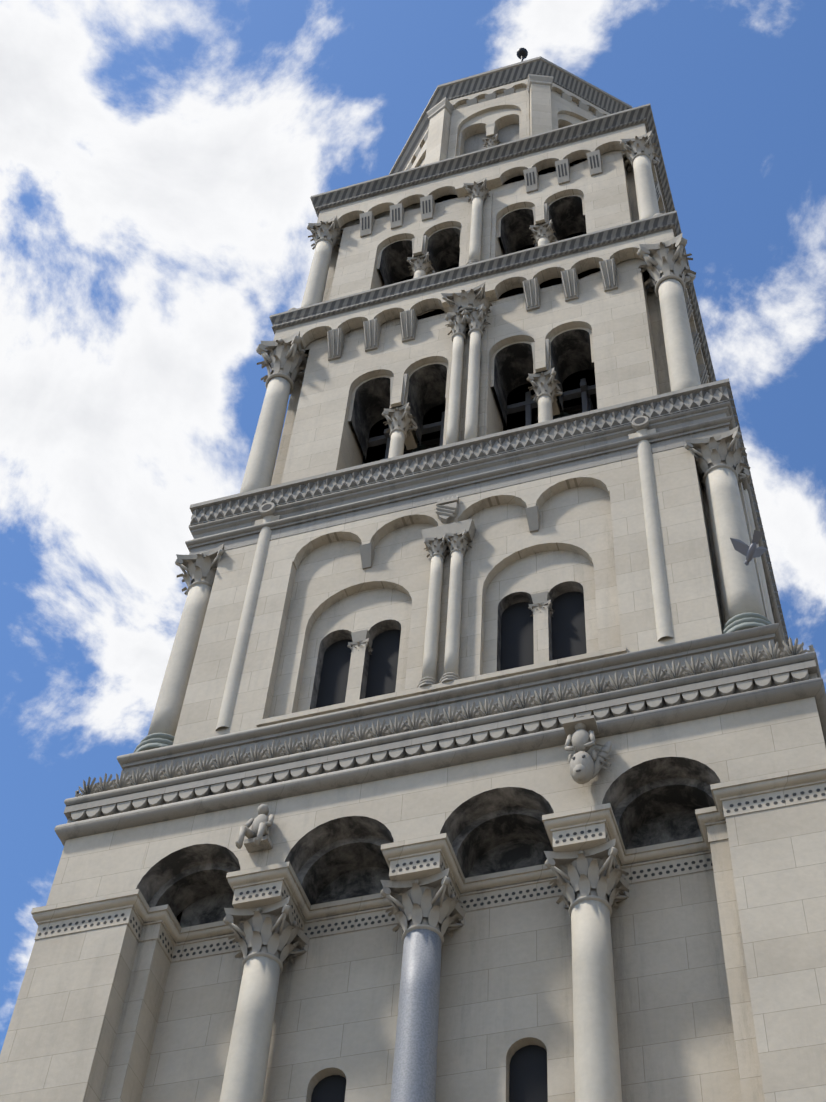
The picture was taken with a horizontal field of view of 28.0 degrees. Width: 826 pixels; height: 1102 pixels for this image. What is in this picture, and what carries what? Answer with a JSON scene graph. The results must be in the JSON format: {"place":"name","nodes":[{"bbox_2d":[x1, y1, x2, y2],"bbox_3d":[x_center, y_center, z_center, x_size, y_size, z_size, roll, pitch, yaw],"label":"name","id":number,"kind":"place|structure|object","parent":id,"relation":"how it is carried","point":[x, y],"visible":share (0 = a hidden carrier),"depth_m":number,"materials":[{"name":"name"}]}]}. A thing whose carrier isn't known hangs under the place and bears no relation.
{"place":"outdoors","nodes":[
{"label":"outdoors","id":0,"kind":"place"},
{"bbox_2d":[0,697,825,1101],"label":"wall","id":1,"kind":"structure","parent":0,"point":[720,979],"depth_m":19.07,"materials":[{"name":"beige stone"}]},
{"bbox_2d":[54,651,825,845],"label":"stone cornice","id":2,"kind":"structure","parent":1,"relation":"on","point":[700,708],"depth_m":21.09,"materials":[{"name":"stone"}]},
{"bbox_2d":[67,636,817,822],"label":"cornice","id":3,"kind":"structure","parent":2,"relation":"on","point":[796,648],"depth_m":21.43,"materials":[{"name":"stone"}]},
{"bbox_2d":[117,378,787,777],"bbox_3d":[1.819,3.990,27.414,9.412,7.200,9.412,-12,-56,12],"label":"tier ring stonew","id":4,"kind":"object","parent":2,"relation":"on","point":[505,468],"visible":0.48,"depth_m":26.63,"materials":[{"name":"grey stone"}]},
{"bbox_2d":[189,386,789,645],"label":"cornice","id":5,"kind":"structure","parent":4,"relation":"attached to","point":[614,414],"depth_m":27.52,"materials":[{"name":"stone"}]},
{"bbox_2d":[271,229,708,485],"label":"wall","id":6,"kind":"structure","parent":4,"relation":"on","point":[622,325],"depth_m":32.12,"materials":[{"name":"beige stone"}]},
{"bbox_2d":[235,213,661,852],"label":"sculptures","id":7,"kind":"object","parent":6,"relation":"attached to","point":[581,735],"visible":0.94,"depth_m":20.29,"materials":[{"name":"stone"}]},
{"bbox_2d":[240,279,700,492],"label":"columns","id":8,"kind":"structure","parent":6,"relation":"attached to","point":[683,371],"depth_m":30.20,"materials":[{"name":"grey stone"}]},
{"bbox_2d":[351,329,594,458],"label":"arched openings","id":9,"kind":"object","parent":6,"relation":"attached to","point":[570,355],"visible":0.06,"depth_m":32.02,"materials":[{"name":"black"}]},
{"bbox_2d":[362,378,595,463],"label":"bell beams","id":10,"kind":"structure","parent":6,"relation":"attached to","point":[584,391],"depth_m":31.95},
{"bbox_2d":[256,233,708,438],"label":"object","id":11,"kind":"object","parent":6,"relation":"attached to","point":[286,358],"visible":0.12,"depth_m":32.43,"materials":[{"name":"grey stone"}]},
{"bbox_2d":[317,124,664,301],"bbox_3d":[2.568,-4.252,38.842,7.940,6.660,7.940,-12,-56,12],"label":"tier","id":12,"kind":"object","parent":6,"relation":"on","point":[608,196],"depth_m":37.71,"materials":[{"name":"beige stone"}]},
{"bbox_2d":[379,196,585,285],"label":"arched openings","id":13,"kind":"object","parent":12,"relation":"attached to","point":[566,216],"visible":0.17,"depth_m":37.55,"materials":[{"name":"black"}]},
{"bbox_2d":[307,130,665,277],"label":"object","id":14,"kind":"object","parent":12,"relation":"attached to","point":[330,231],"visible":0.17,"depth_m":37.56,"materials":[{"name":"grey stone"}]},
{"bbox_2d":[310,103,674,216],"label":"cornice","id":15,"kind":"structure","parent":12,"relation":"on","point":[509,149],"depth_m":39.10,"materials":[{"name":"grey stone"}]},
{"bbox_2d":[404,79,609,170],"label":"octagonal drum wall","id":16,"kind":"structure","parent":12,"relation":"on","point":[538,109],"depth_m":43.49,"materials":[{"name":"beige stone"}]},
{"bbox_2d":[406,74,604,169],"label":"octagonal carving","id":17,"kind":"object","parent":16,"relation":"attached to","point":[448,106],"visible":0.06,"depth_m":44.34},
{"bbox_2d":[389,56,631,174],"bbox_3d":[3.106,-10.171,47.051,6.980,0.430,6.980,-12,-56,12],"label":"roof cornice","id":18,"kind":"structure","parent":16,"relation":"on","point":[559,77],"depth_m":45.29,"materials":[{"name":"grey stone"}]},
{"bbox_2d":[362,154,659,229],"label":"corbels","id":19,"kind":"object","parent":12,"relation":"attached to","point":[527,185],"visible":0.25,"depth_m":37.79,"materials":[{"name":"grey stone"}]},
{"bbox_2d":[269,211,715,382],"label":"cornice","id":20,"kind":"structure","parent":6,"relation":"attached to","point":[486,275],"depth_m":33.86,"materials":[{"name":"grey stone"}]},
{"bbox_2d":[301,155,659,306],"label":"columns","id":21,"kind":"structure","parent":20,"relation":"on","point":[647,203],"depth_m":36.19,"materials":[{"name":"beige stone"}]},
{"bbox_2d":[134,612,771,752],"bbox_3d":[1.688,5.433,25.414,9.337,0.400,9.337,-12,-56,12],"label":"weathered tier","id":22,"kind":"object","parent":2,"relation":"on","point":[741,621],"visible":0.23,"depth_m":22.10,"materials":[{"name":"grey stone"}]},
{"bbox_2d":[147,429,773,735],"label":"columns","id":23,"kind":"structure","parent":22,"relation":"on","point":[739,586],"depth_m":24.43,"materials":[{"name":"grey stone"}]},
{"bbox_2d":[173,428,768,744],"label":"wall","id":24,"kind":"structure","parent":2,"relation":"on","point":[318,586],"depth_m":24.87,"materials":[{"name":"beige stone"}]},
{"bbox_2d":[175,416,773,687],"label":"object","id":25,"kind":"object","parent":24,"relation":"attached to","point":[715,452],"visible":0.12,"depth_m":25.70,"materials":[{"name":"grey stone"}]},
{"bbox_2d":[0,0,825,1053],"label":"sky","id":26,"kind":"structure","parent":0,"point":[162,162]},
{"bbox_2d":[390,929,441,1101],"bbox_3d":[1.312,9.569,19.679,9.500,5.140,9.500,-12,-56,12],"label":"column shaft","id":27,"kind":"object","parent":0,"point":[415,1064],"visible":1,"depth_m":18.16,"materials":[{"name":"grey stone"}]},
{"bbox_2d":[219,900,621,1101],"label":"columns","id":28,"kind":"structure","parent":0,"point":[597,1063],"depth_m":18.16,"materials":[{"name":"beige stone"}]},
{"bbox_2d":[223,838,628,974],"bbox_3d":[1.321,9.478,19.805,9.912,6.150,9.912,-12,-56,12],"label":"column capital","id":29,"kind":"object","parent":28,"relation":"on","point":[274,931],"visible":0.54,"depth_m":19.47,"materials":[{"name":"beige stone"}]},
{"bbox_2d":[31,763,825,961],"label":"cornice molding","id":30,"kind":"structure","parent":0,"point":[155,922],"depth_m":19.99,"materials":[{"name":"grey stone"}]},
{"bbox_2d":[137,757,720,906],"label":"soffit","id":31,"kind":"structure","parent":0,"point":[461,823],"depth_m":20.48,"materials":[{"name":"grey stone"}]},
{"bbox_2d":[155,784,714,927],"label":"arched recesses","id":32,"kind":"object","parent":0,"point":[661,814],"visible":0.33,"depth_m":20.57,"materials":[{"name":"grey stone"}]},
{"bbox_2d":[310,581,583,708],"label":"window reveals","id":33,"kind":"object","parent":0,"point":[378,628],"visible":0.15,"depth_m":24.65,"materials":[{"name":"grey stone"}]},
{"bbox_2d":[412,412,569,452],"bbox_3d":[2.197,-0.174,33.189,5.540,0.900,5.540,-12,-56,12],"label":"column base","id":34,"kind":"object","parent":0,"point":[425,447],"depth_m":32.19,"materials":[{"name":"grey stone"}]},
{"bbox_2d":[262,417,750,509],"bbox_3d":[1.976,2.261,29.812,9.386,0.180,9.386,-12,-56,12],"label":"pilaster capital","id":35,"kind":"object","parent":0,"point":[636,421],"visible":0.46,"depth_m":26.62,"materials":[{"name":"grey stone"}]},
{"bbox_2d":[517,48,527,61],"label":"finial","id":36,"kind":"object","parent":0,"point":[522,53],"visible":0.94,"depth_m":56.28,"materials":[{"name":"black metal"}]},
{"bbox_2d":[730,530,767,565],"bbox_3d":[4.500,-0.055,22.169,0.459,0.313,0.459,-12,-56,12],"label":"pigeon","id":37,"kind":"object","parent":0,"point":[751,551],"visible":1,"depth_m":22.16,"materials":[{"name":"grey"}]}
]}

